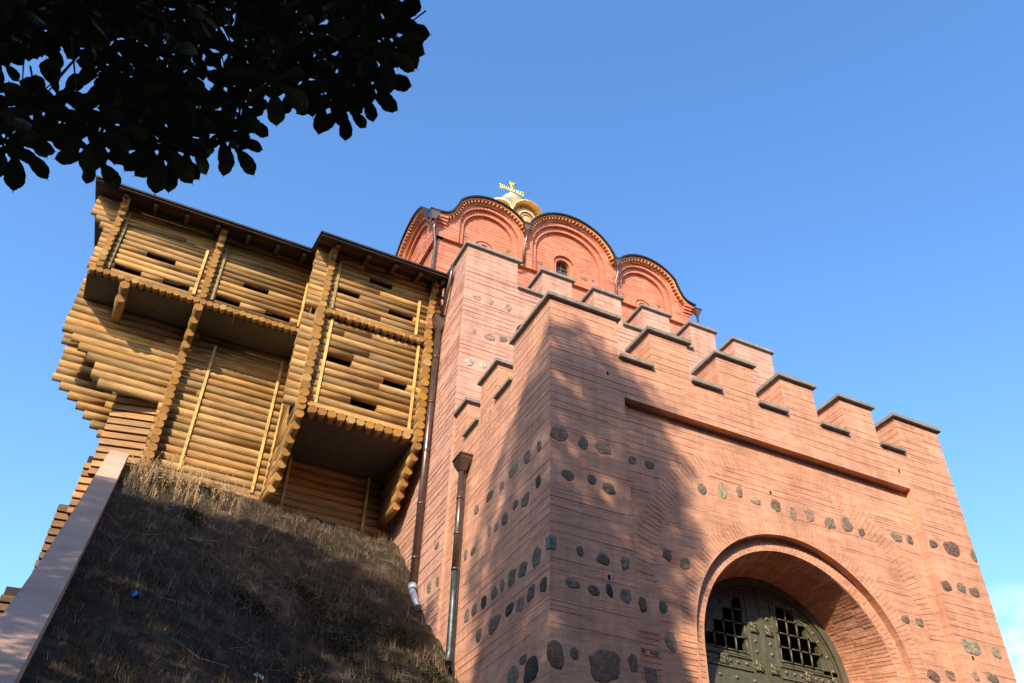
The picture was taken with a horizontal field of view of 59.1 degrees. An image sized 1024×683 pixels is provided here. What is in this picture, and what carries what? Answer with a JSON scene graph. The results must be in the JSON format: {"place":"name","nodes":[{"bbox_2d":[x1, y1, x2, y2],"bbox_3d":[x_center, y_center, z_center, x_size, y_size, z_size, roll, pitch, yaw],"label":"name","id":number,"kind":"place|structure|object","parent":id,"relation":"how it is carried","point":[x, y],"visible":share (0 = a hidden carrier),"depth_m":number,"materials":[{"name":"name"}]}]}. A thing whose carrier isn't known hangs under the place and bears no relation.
{"place":"outdoors","nodes":[
{"label":"outdoors","id":0,"kind":"place"},
{"bbox_2d":[19,447,462,682],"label":"hill","id":1,"kind":"structure","parent":0,"point":[44,674],"depth_m":16.38,"materials":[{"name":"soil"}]},
{"bbox_2d":[131,591,141,596],"bbox_3d":[-5.575,3.750,13.442,0.167,0.134,0.122,18,-42,-19],"label":"plastic scrap","id":2,"kind":"object","parent":1,"relation":"on","point":[139,594],"visible":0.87,"depth_m":13.41,"materials":[{"name":"blue plastic"}]},
{"bbox_2d":[0,175,452,616],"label":"timber gallery","id":3,"kind":"object","parent":1,"relation":"on","point":[273,368],"visible":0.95,"depth_m":25.57,"materials":[{"name":"brown wood"}]},
{"bbox_2d":[253,672,263,678],"bbox_3d":[-3.691,4.864,13.155,0.146,0.120,0.115,18,-42,-19],"label":"paper scrap","id":4,"kind":"object","parent":1,"relation":"on","point":[259,676],"visible":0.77,"depth_m":13.14,"materials":[{"name":"paper"}]},
{"bbox_2d":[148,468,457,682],"bbox_3d":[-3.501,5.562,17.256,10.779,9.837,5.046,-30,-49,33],"label":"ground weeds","id":5,"kind":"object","parent":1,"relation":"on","point":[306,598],"visible":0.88,"depth_m":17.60,"materials":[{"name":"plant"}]},
{"bbox_2d":[0,0,1023,682],"label":"sky","id":6,"kind":"structure","parent":0,"point":[836,187],"materials":[{"name":"blue"}]},
{"label":"ground","id":7,"kind":"structure","parent":0,"visible":0},
{"bbox_2d":[0,450,129,682],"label":"granite coping","id":8,"kind":"object","parent":7,"relation":"on","point":[27,615],"visible":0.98,"depth_m":11.67,"materials":[{"name":"grey stone"}]},
{"bbox_2d":[0,0,430,195],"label":"chestnut tree","id":9,"kind":"object","parent":7,"relation":"on","point":[147,101],"visible":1,"depth_m":4.88,"materials":[{"name":"green plant"}]},
{"bbox_2d":[389,180,1016,682],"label":"brick gatehouse","id":10,"kind":"object","parent":7,"relation":"on","point":[625,470],"visible":0.91,"depth_m":19.54,"materials":[{"name":"brick"}]},
{"bbox_2d":[556,263,566,275],"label":"window","id":11,"kind":"structure","parent":10,"relation":"in","point":[560,269],"depth_m":35.92,"materials":[{"name":"clear glass"}]},
{"bbox_2d":[704,585,768,682],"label":"door leaf","id":12,"kind":"structure","parent":10,"relation":"in","point":[725,664],"depth_m":18.57,"materials":[{"name":"grey metal"}]},
{"bbox_2d":[754,587,840,682],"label":"door leaf","id":13,"kind":"structure","parent":10,"relation":"in","point":[780,670],"depth_m":19.19,"materials":[{"name":"grey metal"}]}
]}

